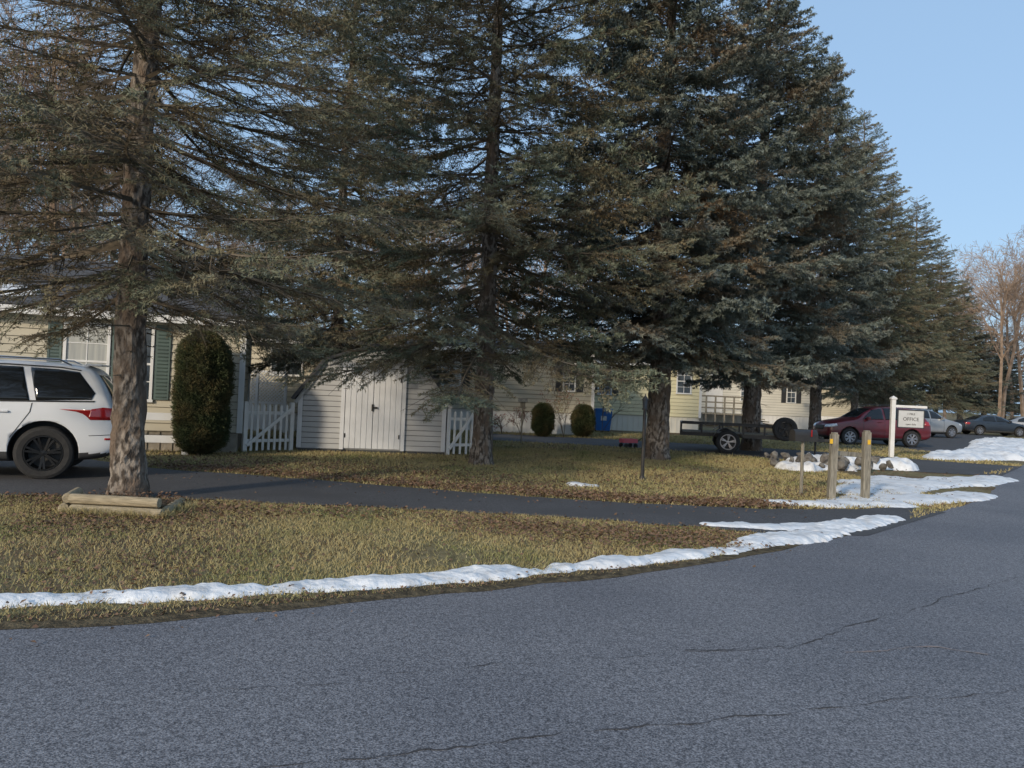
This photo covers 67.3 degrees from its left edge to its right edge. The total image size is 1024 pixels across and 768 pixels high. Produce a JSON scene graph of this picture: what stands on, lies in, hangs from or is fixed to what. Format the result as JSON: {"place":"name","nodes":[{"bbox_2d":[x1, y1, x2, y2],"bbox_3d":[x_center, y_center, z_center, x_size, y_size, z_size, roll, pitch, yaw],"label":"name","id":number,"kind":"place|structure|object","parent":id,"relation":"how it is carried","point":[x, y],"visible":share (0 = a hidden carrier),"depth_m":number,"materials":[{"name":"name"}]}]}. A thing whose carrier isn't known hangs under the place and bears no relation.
{"place":"outdoors","nodes":[
{"label":"outdoors","id":0,"kind":"place"},
{"bbox_2d":[0,284,38,295],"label":"roof snow","id":1,"kind":"structure","parent":0,"point":[9,286],"depth_m":15.95,"materials":[{"name":"snow"}]},
{"bbox_2d":[51,249,56,269],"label":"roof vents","id":2,"kind":"object","parent":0,"point":[52,266],"depth_m":17.46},
{"bbox_2d":[0,459,944,535],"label":"driveway","id":3,"kind":"structure","parent":0,"point":[95,475],"depth_m":11.07,"materials":[{"name":"asphalt"}]},
{"bbox_2d":[0,355,112,478],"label":"parked suv","id":4,"kind":"object","parent":3,"relation":"on","point":[55,420],"visible":0.62,"depth_m":11.44,"materials":[{"name":"white paint"}]},
{"bbox_2d":[0,465,1023,767],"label":"road","id":5,"kind":"structure","parent":0,"point":[898,647],"depth_m":4.36,"materials":[{"name":"asphalt"}]},
{"bbox_2d":[0,412,1023,622],"bbox_3d":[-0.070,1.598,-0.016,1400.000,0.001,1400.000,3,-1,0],"label":"ground","id":6,"kind":"structure","parent":0,"point":[424,553],"depth_m":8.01,"materials":[{"name":"plant"}]},
{"bbox_2d":[0,5,104,237],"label":"bare tree","id":7,"kind":"object","parent":6,"relation":"on","point":[4,205],"visible":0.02,"depth_m":38.39,"materials":[{"name":"brown plant"}]},
{"bbox_2d":[0,0,123,216],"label":"bare tree","id":8,"kind":"object","parent":6,"relation":"on","point":[12,8],"visible":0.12,"depth_m":30.15,"materials":[{"name":"brown plant"}]},
{"bbox_2d":[1,11,217,262],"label":"bare tree","id":9,"kind":"object","parent":6,"relation":"on","point":[102,188],"visible":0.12,"depth_m":29.74,"materials":[{"name":"brown plant"}]},
{"bbox_2d":[0,0,234,257],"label":"bare tree","id":10,"kind":"object","parent":6,"relation":"on","point":[52,205],"visible":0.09,"depth_m":30.43,"materials":[{"name":"brown plant"}]},
{"bbox_2d":[50,487,209,520],"bbox_3d":[-4.624,1.387,9.177,1.882,0.244,1.615,3,-1,0],"label":"landscape timber edging","id":11,"kind":"object","parent":6,"relation":"on","point":[75,499],"visible":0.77,"depth_m":8.67,"materials":[{"name":"brown wood"}]},
{"bbox_2d":[145,412,187,454],"bbox_3d":[-10.014,0.794,14.851,7.060,1.040,0.160,3,-1,-18],"label":"rail fence","id":12,"kind":"object","parent":6,"relation":"on","point":[158,438],"visible":0.04,"depth_m":15.72,"materials":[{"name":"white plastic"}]},
{"bbox_2d":[145,423,241,451],"bbox_3d":[-13.478,0.979,17.348,13.940,0.420,5.165,3,-1,-17],"label":"skirting","id":13,"kind":"object","parent":6,"relation":"on","point":[160,446],"visible":0.12,"depth_m":16.56,"materials":[{"name":"concrete"}]},
{"bbox_2d":[0,313,249,432],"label":"walls","id":14,"kind":"structure","parent":13,"relation":"on","point":[158,406],"depth_m":16.45,"materials":[{"name":"beige"}]},
{"bbox_2d":[47,321,113,378],"bbox_3d":[-8.872,-0.475,16.041,1.460,1.580,0.038,3,-1,-18],"label":"shutter","id":15,"kind":"object","parent":14,"relation":"attached to","point":[54,352],"visible":0.2,"depth_m":15.87,"materials":[{"name":"plastic"}]},
{"bbox_2d":[62,321,111,374],"bbox_3d":[-8.872,-0.475,16.040,0.920,1.620,0.070,3,-1,-18],"label":"window frame","id":16,"kind":"object","parent":14,"relation":"attached to","point":[108,344],"visible":0.45,"depth_m":16.06,"materials":[{"name":"plastic"}]},
{"bbox_2d":[66,325,107,371],"bbox_3d":[-8.875,-0.475,16.050,0.760,1.500,0.013,3,-1,-17],"label":"window glass","id":17,"kind":"object","parent":16,"relation":"in","point":[77,351],"visible":0.36,"depth_m":16.06,"materials":[{"name":"glass"}]},
{"bbox_2d":[0,304,252,432],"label":"trim","id":18,"kind":"structure","parent":14,"relation":"attached to","point":[240,396],"depth_m":16.93,"materials":[{"name":"white plastic"}]},
{"bbox_2d":[0,254,261,334],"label":"roof","id":19,"kind":"structure","parent":14,"relation":"on","point":[80,272],"depth_m":17.09,"materials":[{"name":"grey"}]},
{"bbox_2d":[146,326,154,401],"bbox_3d":[-7.947,-0.432,16.332,0.660,1.620,0.070,3,-1,-18],"label":"window frame","id":20,"kind":"object","parent":14,"relation":"attached to","point":[151,363],"visible":0.3,"depth_m":16.39,"materials":[{"name":"plastic"}]},
{"bbox_2d":[146,329,151,398],"bbox_3d":[-7.950,-0.432,16.341,0.500,1.500,0.012,3,-1,-18],"label":"window glass","id":21,"kind":"object","parent":20,"relation":"in","point":[148,338],"visible":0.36,"depth_m":16.40,"materials":[{"name":"glass"}]},
{"bbox_2d":[153,325,171,399],"bbox_3d":[-7.488,-0.460,16.478,0.300,1.600,0.047,3,-1,-17],"label":"shutter","id":22,"kind":"object","parent":14,"relation":"attached to","point":[162,369],"visible":0.92,"depth_m":16.47,"materials":[{"name":"plastic"}]},
{"bbox_2d":[169,330,236,455],"bbox_3d":[-6.438,0.194,16.003,1.353,2.700,1.363,3,-1,0],"label":"arborvitae","id":23,"kind":"object","parent":6,"relation":"on","point":[202,390],"visible":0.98,"depth_m":15.63,"materials":[{"name":"green"}]},
{"bbox_2d":[215,434,236,452],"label":"block pier","id":24,"kind":"structure","parent":6,"relation":"on","point":[231,445],"depth_m":16.77,"materials":[{"name":"concrete"}]},
{"bbox_2d":[0,0,462,496],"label":"spruce tree","id":25,"kind":"object","parent":6,"relation":"on","point":[136,245],"visible":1,"depth_m":9.63,"materials":[{"name":"green plant"}]},
{"bbox_2d":[241,401,294,451],"bbox_3d":[-5.539,0.972,17.530,0.115,1.130,1.221,2,-1,45],"label":"picket fence","id":26,"kind":"object","parent":6,"relation":"on","point":[246,442],"visible":0.96,"depth_m":17.50,"materials":[{"name":"white wood"}]},
{"bbox_2d":[248,368,287,432],"bbox_3d":[-8.029,0.495,24.193,1.880,2.000,0.080,3,-1,0],"label":"lattice fence","id":27,"kind":"object","parent":6,"relation":"on","point":[255,401],"visible":0.45,"depth_m":24.18,"materials":[{"name":"wood"}]},
{"bbox_2d":[248,413,297,430],"bbox_3d":[-8.261,1.219,27.473,6.540,0.600,4.965,3,-1,0],"label":"skirting","id":28,"kind":"object","parent":6,"relation":"on","point":[295,422],"visible":0.02,"depth_m":25.02,"materials":[{"name":"white plastic"}]},
{"bbox_2d":[249,339,377,412],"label":"walls","id":29,"kind":"structure","parent":28,"relation":"on","point":[291,391],"depth_m":24.99,"materials":[{"name":"beige"}]},
{"bbox_2d":[269,348,303,375],"bbox_3d":[-7.301,-0.716,24.965,1.110,0.920,0.070,3,-1,0],"label":"window frame","id":30,"kind":"object","parent":29,"relation":"attached to","point":[288,374],"visible":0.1,"depth_m":24.93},
{"bbox_2d":[272,349,300,374],"bbox_3d":[-7.301,-0.716,24.975,0.950,0.800,0.012,3,-1,0],"label":"window glass","id":31,"kind":"object","parent":30,"relation":"in","point":[290,370],"depth_m":24.97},
{"bbox_2d":[261,339,366,345],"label":"trim","id":32,"kind":"structure","parent":29,"relation":"attached to","point":[316,344],"depth_m":24.69,"materials":[{"name":"white plastic"}]},
{"bbox_2d":[264,327,389,346],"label":"roof","id":33,"kind":"structure","parent":29,"relation":"on","point":[332,336],"depth_m":25.42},
{"bbox_2d":[0,42,627,346],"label":"bare tree row","id":34,"kind":"object","parent":6,"relation":"on","point":[167,209],"visible":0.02,"depth_m":52.19,"materials":[{"name":"brown plant"}]},
{"bbox_2d":[201,0,469,401],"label":"spruce tree","id":35,"kind":"object","parent":6,"relation":"on","point":[362,191],"visible":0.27,"depth_m":22.37,"materials":[{"name":"green plant"}]},
{"bbox_2d":[291,343,453,454],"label":"garden shed","id":36,"kind":"structure","parent":6,"relation":"on","point":[374,417],"depth_m":18.28,"materials":[{"name":"grey"}]},
{"bbox_2d":[343,368,402,449],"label":"doors","id":37,"kind":"structure","parent":36,"relation":"in","point":[387,396],"depth_m":18.30,"materials":[{"name":"wood"}]},
{"bbox_2d":[0,534,846,629],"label":"road shoulder","id":38,"kind":"object","parent":6,"relation":"on","point":[96,620],"visible":0.83,"depth_m":5.61},
{"bbox_2d":[0,514,904,608],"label":"snow strip","id":39,"kind":"object","parent":6,"relation":"on","point":[831,529],"visible":0.98,"depth_m":6.40,"materials":[{"name":"snow"}]},
{"bbox_2d":[444,408,473,454],"bbox_3d":[-1.262,1.171,18.777,0.734,1.130,0.115,3,-1,-28],"label":"picket fence","id":40,"kind":"object","parent":6,"relation":"on","point":[453,444],"visible":0.84,"depth_m":18.73,"materials":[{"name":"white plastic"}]},
{"bbox_2d":[250,0,718,465],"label":"spruce tree","id":41,"kind":"object","parent":6,"relation":"on","point":[489,221],"visible":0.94,"depth_m":15.65,"materials":[{"name":"green plant"}]},
{"bbox_2d":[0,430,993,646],"bbox_3d":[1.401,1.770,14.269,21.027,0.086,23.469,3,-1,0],"label":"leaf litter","id":42,"kind":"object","parent":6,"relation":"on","point":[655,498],"visible":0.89,"depth_m":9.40,"materials":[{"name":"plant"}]},
{"bbox_2d":[492,414,511,433],"bbox_3d":[-0.463,1.471,28.834,0.978,0.811,0.884,3,-1,-36],"label":"bare shrub","id":43,"kind":"object","parent":6,"relation":"on","point":[498,419],"visible":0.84,"depth_m":28.89,"materials":[{"name":"red plant"}]},
{"bbox_2d":[450,408,573,434],"bbox_3d":[-1.054,1.461,32.615,8.140,0.850,4.965,3,-1,-2],"label":"skirting","id":44,"kind":"object","parent":6,"relation":"on","point":[513,427],"visible":0.24,"depth_m":30.19,"materials":[{"name":"white plastic"}]},
{"bbox_2d":[409,350,591,412],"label":"walls","id":45,"kind":"structure","parent":44,"relation":"on","point":[534,393],"depth_m":30.19,"materials":[{"name":"beige"}]},
{"bbox_2d":[437,350,461,386],"bbox_3d":[-2.451,-0.603,30.055,1.010,1.420,0.070,3,-1,-2],"label":"window frame","id":46,"kind":"object","parent":45,"relation":"attached to","point":[457,368],"visible":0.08,"depth_m":30.04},
{"bbox_2d":[438,352,459,384],"bbox_3d":[-2.451,-0.603,30.065,0.850,1.300,0.013,3,-1,-2],"label":"window glass","id":47,"kind":"object","parent":46,"relation":"in","point":[455,362],"visible":0.07,"depth_m":30.07,"materials":[{"name":"glass"}]},
{"bbox_2d":[430,350,470,386],"bbox_3d":[-2.451,-0.603,30.055,1.630,1.380,0.037,3,-1,-2],"label":"shutter","id":48,"kind":"object","parent":45,"relation":"attached to","point":[462,368],"visible":0.11,"depth_m":30.06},
{"bbox_2d":[388,335,547,348],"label":"roof","id":49,"kind":"structure","parent":45,"relation":"on","point":[407,342],"depth_m":30.23,"materials":[{"name":"grey"}]},
{"bbox_2d":[404,344,598,407],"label":"trim","id":50,"kind":"structure","parent":45,"relation":"attached to","point":[592,394],"depth_m":30.22,"materials":[{"name":"white plastic"}]},
{"bbox_2d":[555,371,582,391],"bbox_3d":[2.261,-0.271,30.219,1.080,1.130,0.039,3,-1,-2],"label":"shutter","id":51,"kind":"object","parent":45,"relation":"attached to","point":[557,384],"visible":0.22,"depth_m":30.20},
{"bbox_2d":[562,363,576,391],"bbox_3d":[2.261,-0.271,30.218,0.560,1.170,0.070,3,-1,-2],"label":"window frame","id":52,"kind":"object","parent":45,"relation":"attached to","point":[569,384],"visible":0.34,"depth_m":30.19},
{"bbox_2d":[564,366,573,390],"bbox_3d":[2.261,-0.271,30.228,0.400,1.050,0.013,3,-1,-2],"label":"window glass","id":53,"kind":"object","parent":52,"relation":"in","point":[572,386],"visible":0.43,"depth_m":30.22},
{"bbox_2d":[508,407,530,434],"bbox_3d":[0.280,1.353,28.756,0.747,1.110,0.979,3,-1,-35],"label":"bare shrub","id":54,"kind":"object","parent":6,"relation":"on","point":[513,420],"visible":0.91,"depth_m":28.78,"materials":[{"name":"red plant"}]},
{"bbox_2d":[518,398,527,442],"bbox_3d":[0.310,1.145,23.790,0.300,1.420,0.260,3,-1,0],"label":"bird feeder","id":55,"kind":"object","parent":6,"relation":"on","point":[522,401],"visible":0.89,"depth_m":23.75,"materials":[{"name":"metal"}]},
{"bbox_2d":[530,402,556,436],"bbox_3d":[1.144,1.316,28.370,1.032,1.380,1.036,3,-1,0],"label":"boxwood bush","id":56,"kind":"object","parent":6,"relation":"on","point":[542,422],"visible":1,"depth_m":28.13,"materials":[{"name":"green plant"}]},
{"bbox_2d":[538,388,585,436],"bbox_3d":[1.685,0.939,28.477,1.850,2.060,1.528,3,-1,-32],"label":"bare shrub","id":57,"kind":"object","parent":6,"relation":"on","point":[560,419],"visible":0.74,"depth_m":28.61,"materials":[{"name":"red plant"}]},
{"bbox_2d":[566,481,598,486],"bbox_3d":[1.226,1.811,13.593,0.632,0.157,0.342,3,-1,0],"label":"snow patch","id":58,"kind":"object","parent":6,"relation":"on","point":[578,484],"visible":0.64,"depth_m":13.50,"materials":[{"name":"snow"}]},
{"bbox_2d":[569,403,595,436],"bbox_3d":[2.692,1.389,29.191,1.078,1.348,1.042,3,-1,-20],"label":"boxwood bush","id":59,"kind":"object","parent":6,"relation":"on","point":[582,418],"visible":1,"depth_m":28.92,"materials":[{"name":"green plant"}]},
{"bbox_2d":[594,408,612,430],"bbox_3d":[4.083,1.615,34.597,0.800,1.029,0.720,3,-1,0],"label":"recycling bin","id":60,"kind":"object","parent":6,"relation":"on","point":[607,417],"visible":0.87,"depth_m":34.29,"materials":[{"name":"plastic"}]},
{"bbox_2d":[596,382,639,431],"bbox_3d":[4.554,0.890,33.336,1.275,2.510,2.901,3,-1,-38],"label":"bare shrub","id":61,"kind":"object","parent":6,"relation":"on","point":[610,407],"visible":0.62,"depth_m":33.39,"materials":[{"name":"plant"}]},
{"bbox_2d":[639,394,648,479],"bbox_3d":[2.567,1.050,14.991,0.139,1.730,0.139,3,-1,-22],"label":"lamp post","id":62,"kind":"object","parent":6,"relation":"on","point":[645,399],"visible":0.92,"depth_m":14.96,"materials":[{"name":"black metal"}]},
{"bbox_2d":[594,414,698,432],"bbox_3d":[3.976,1.793,38.773,9.640,0.750,4.965,3,-1,0],"label":"skirting","id":63,"kind":"object","parent":6,"relation":"on","point":[627,422],"visible":0.24,"depth_m":36.31,"materials":[{"name":"white"}]},
{"bbox_2d":[594,365,699,417],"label":"walls","id":64,"kind":"structure","parent":63,"relation":"on","point":[684,405],"depth_m":36.28,"materials":[{"name":"yellow"}]},
{"bbox_2d":[597,367,611,394],"bbox_3d":[4.388,-0.192,36.266,0.710,1.420,0.070,3,-1,0],"label":"window frame","id":65,"kind":"object","parent":64,"relation":"attached to","point":[598,393],"visible":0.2,"depth_m":36.23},
{"bbox_2d":[599,367,610,393],"bbox_3d":[4.388,-0.192,36.276,0.550,1.300,0.012,3,-1,0],"label":"window glass","id":66,"kind":"object","parent":65,"relation":"in","point":[600,391],"visible":0.29,"depth_m":36.27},
{"bbox_2d":[595,372,618,394],"bbox_3d":[4.388,-0.192,36.266,1.290,1.380,0.038,3,-1,0],"label":"shutter","id":67,"kind":"object","parent":64,"relation":"attached to","point":[612,390],"visible":0.12,"depth_m":36.25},
{"bbox_2d":[596,360,701,417],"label":"trim","id":68,"kind":"structure","parent":64,"relation":"attached to","point":[700,403],"depth_m":36.24,"materials":[{"name":"white plastic"}]},
{"bbox_2d":[675,371,691,394],"bbox_3d":[8.113,-0.129,36.267,0.760,1.220,0.070,3,-1,0],"label":"window frame","id":69,"kind":"object","parent":64,"relation":"attached to","point":[684,375],"visible":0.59,"depth_m":36.23,"materials":[{"name":"plastic"}]},
{"bbox_2d":[677,371,690,392],"bbox_3d":[8.113,-0.129,36.277,0.600,1.100,0.012,3,-1,0],"label":"window glass","id":70,"kind":"object","parent":69,"relation":"in","point":[681,388],"visible":0.57,"depth_m":36.27,"materials":[{"name":"glass"}]},
{"bbox_2d":[499,0,844,460],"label":"spruce tree","id":71,"kind":"object","parent":6,"relation":"on","point":[654,328],"visible":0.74,"depth_m":18.84,"materials":[{"name":"green plant"}]},
{"bbox_2d":[701,395,772,426],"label":"porch deck","id":72,"kind":"structure","parent":6,"relation":"on","point":[724,407],"depth_m":48.25,"materials":[{"name":"grey wood"}]},
{"bbox_2d":[698,414,808,428],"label":"skirting","id":73,"kind":"object","parent":6,"relation":"on","point":[801,422],"visible":0.23,"depth_m":50.02,"materials":[{"name":"white plastic"}]},
{"bbox_2d":[701,377,809,416],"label":"walls","id":74,"kind":"structure","parent":73,"relation":"on","point":[773,405],"depth_m":49.99,"materials":[{"name":"white"}]},
{"bbox_2d":[705,379,722,412],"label":"door","id":75,"kind":"structure","parent":74,"relation":"attached to","point":[717,392],"depth_m":49.94,"materials":[{"name":"white plastic"}]},
{"bbox_2d":[781,389,800,402],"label":"shutter","id":76,"kind":"object","parent":74,"relation":"attached to","point":[783,397],"visible":0.56,"depth_m":49.95,"materials":[{"name":"plastic"}]},
{"bbox_2d":[786,388,795,403],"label":"window frame","id":77,"kind":"object","parent":74,"relation":"attached to","point":[787,392],"visible":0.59,"depth_m":49.94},
{"bbox_2d":[787,388,794,402],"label":"window glass","id":78,"kind":"object","parent":77,"relation":"in","point":[792,400],"visible":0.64,"depth_m":49.97,"materials":[{"name":"glass"}]},
{"bbox_2d":[642,0,901,450],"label":"spruce tree","id":79,"kind":"object","parent":6,"relation":"on","point":[790,87],"visible":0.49,"depth_m":24.31,"materials":[{"name":"green plant"}]},
{"bbox_2d":[699,519,865,529],"bbox_3d":[3.762,1.881,10.086,2.767,0.121,0.725,3,-1,-19],"label":"snow patch","id":80,"kind":"object","parent":6,"relation":"on","point":[779,526],"visible":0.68,"depth_m":9.83,"materials":[{"name":"snow"}]},
{"bbox_2d":[789,429,817,493],"bbox_3d":[5.136,1.383,13.584,0.460,1.160,0.195,3,-1,-15],"label":"mailbox","id":81,"kind":"object","parent":6,"relation":"on","point":[802,436],"visible":0.94,"depth_m":13.55,"materials":[{"name":"black metal"}]},
{"bbox_2d":[736,47,910,438],"bbox_3d":[14.691,-6.594,36.496,8.593,18.732,8.038,3,-1,-22],"label":"spruce tree","id":82,"kind":"object","parent":6,"relation":"on","point":[842,245],"visible":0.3,"depth_m":35.56,"materials":[{"name":"green plant"}]},
{"bbox_2d":[763,450,893,471],"bbox_3d":[8.034,1.971,19.633,3.093,0.493,2.469,3,-1,-33],"label":"rock pile","id":83,"kind":"object","parent":6,"relation":"on","point":[843,461],"visible":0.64,"depth_m":19.39,"materials":[{"name":"stone"}]},
{"bbox_2d":[821,416,837,419],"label":"skirting","id":84,"kind":"object","parent":6,"relation":"on","point":[826,417],"visible":0.06,"depth_m":65.33,"materials":[{"name":"white plastic"}]},
{"bbox_2d":[821,388,888,416],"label":"walls","id":85,"kind":"structure","parent":84,"relation":"on","point":[837,411],"depth_m":65.23,"materials":[{"name":"beige"}]},
{"bbox_2d":[775,454,918,471],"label":"snow bank","id":86,"kind":"structure","parent":6,"relation":"on","point":[901,464],"depth_m":19.86,"materials":[{"name":"snow"}]},
{"bbox_2d":[826,430,871,498],"bbox_3d":[5.777,1.438,13.207,0.925,1.301,0.156,3,-1,-20],"label":"fence post pair","id":87,"kind":"object","parent":6,"relation":"on","point":[864,454],"visible":0.8,"depth_m":13.27,"materials":[{"name":"brown wood"}]},
{"bbox_2d":[788,108,952,410],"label":"spruce tree","id":88,"kind":"object","parent":6,"relation":"on","point":[865,391],"visible":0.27,"depth_m":43.55,"materials":[{"name":"green plant"}]},
{"bbox_2d":[766,491,997,507],"bbox_3d":[6.738,2.025,13.422,5.964,0.137,1.457,3,-1,-32],"label":"snow patch","id":89,"kind":"object","parent":6,"relation":"on","point":[962,496],"visible":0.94,"depth_m":13.18,"materials":[{"name":"snow"}]},
{"bbox_2d":[822,183,956,408],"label":"spruce tree","id":90,"kind":"object","parent":6,"relation":"on","point":[924,363],"visible":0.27,"depth_m":50.94,"materials":[{"name":"green plant"}]},
{"bbox_2d":[786,225,1023,418],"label":"bare tree row","id":91,"kind":"object","parent":6,"relation":"on","point":[1013,296],"visible":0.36,"depth_m":79.64,"materials":[{"name":"brown plant"}]},
{"bbox_2d":[888,396,926,456],"bbox_3d":[12.943,1.412,25.167,1.165,2.017,0.180,2,-1,3],"label":"office sign","id":92,"kind":"object","parent":6,"relation":"on","point":[910,418],"visible":0.99,"depth_m":25.14,"materials":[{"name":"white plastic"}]},
{"bbox_2d":[859,195,981,417],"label":"spruce tree","id":93,"kind":"object","parent":6,"relation":"on","point":[935,298],"visible":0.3,"depth_m":58.90,"materials":[{"name":"green plant"}]},
{"bbox_2d":[836,475,1018,495],"bbox_3d":[8.682,2.124,16.673,7.724,0.128,2.356,3,-1,-40],"label":"snow patch","id":94,"kind":"object","parent":6,"relation":"on","point":[903,485],"visible":0.84,"depth_m":16.16,"materials":[{"name":"snow"}]},
{"bbox_2d":[903,248,1000,418],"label":"spruce tree","id":95,"kind":"object","parent":6,"relation":"on","point":[965,377],"visible":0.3,"depth_m":67.79,"materials":[{"name":"green plant"}]},
{"bbox_2d":[921,283,1012,419],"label":"spruce tree","id":96,"kind":"object","parent":6,"relation":"on","point":[972,395],"visible":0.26,"depth_m":77.75,"materials":[{"name":"green plant"}]},
{"bbox_2d":[922,437,1023,460],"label":"snow bank","id":97,"kind":"structure","parent":6,"relation":"on","point":[996,449],"depth_m":27.07,"materials":[{"name":"snow"}]},
{"bbox_2d":[954,415,1023,436],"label":"parked car","id":98,"kind":"object","parent":6,"relation":"on","point":[978,424],"visible":0.91,"depth_m":53.34,"materials":[{"name":"paint"}]},
{"bbox_2d":[956,323,1023,415],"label":"spruce tree","id":99,"kind":"object","parent":6,"relation":"on","point":[995,394],"visible":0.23,"depth_m":86.73,"materials":[{"name":"green plant"}]},
{"bbox_2d":[977,332,1023,418],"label":"spruce tree","id":100,"kind":"object","parent":6,"relation":"on","point":[1015,372],"visible":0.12,"depth_m":95.89,"materials":[{"name":"green plant"}]},
{"bbox_2d":[1007,416,1023,434],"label":"parked car","id":101,"kind":"object","parent":6,"relation":"on","point":[1018,420],"visible":0.17,"depth_m":56.87,"materials":[{"name":"silver paint"}]},
{"bbox_2d":[0,0,1023,415],"label":"sky","id":102,"kind":"structure","parent":0,"point":[944,79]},
{"bbox_2d":[493,434,1020,475],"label":"driveway","id":103,"kind":"structure","parent":0,"point":[932,466],"depth_m":24.64,"materials":[{"name":"asphalt"}]},
{"bbox_2d":[619,438,641,447],"bbox_3d":[3.810,1.834,24.342,0.816,0.356,0.360,3,-1,-23],"label":"toy wagon","id":104,"kind":"object","parent":103,"relation":"on","point":[630,441],"visible":0.92,"depth_m":24.19,"materials":[{"name":"red"}]},
{"bbox_2d":[680,417,828,454],"bbox_3d":[7.658,1.586,24.236,4.632,1.190,2.160,2,-1,12],"label":"utility trailer","id":105,"kind":"object","parent":103,"relation":"on","point":[726,440],"visible":0.98,"depth_m":23.45,"materials":[{"name":"black metal"}]},
{"bbox_2d":[798,434,1003,452],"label":"driveway","id":106,"kind":"structure","parent":0,"point":[935,442],"depth_m":36.51,"materials":[{"name":"asphalt"}]},
{"bbox_2d":[813,404,930,447],"bbox_3d":[15.316,1.733,32.874,4.485,1.739,2.140,3,-1,-3],"label":"parked suv","id":107,"kind":"object","parent":106,"relation":"on","point":[850,427],"visible":0.73,"depth_m":32.04,"materials":[{"name":"red paint"}]},
{"bbox_2d":[909,408,961,437],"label":"parked suv","id":108,"kind":"object","parent":106,"relation":"on","point":[939,424],"visible":0.38,"depth_m":44.95,"materials":[{"name":"silver paint"}]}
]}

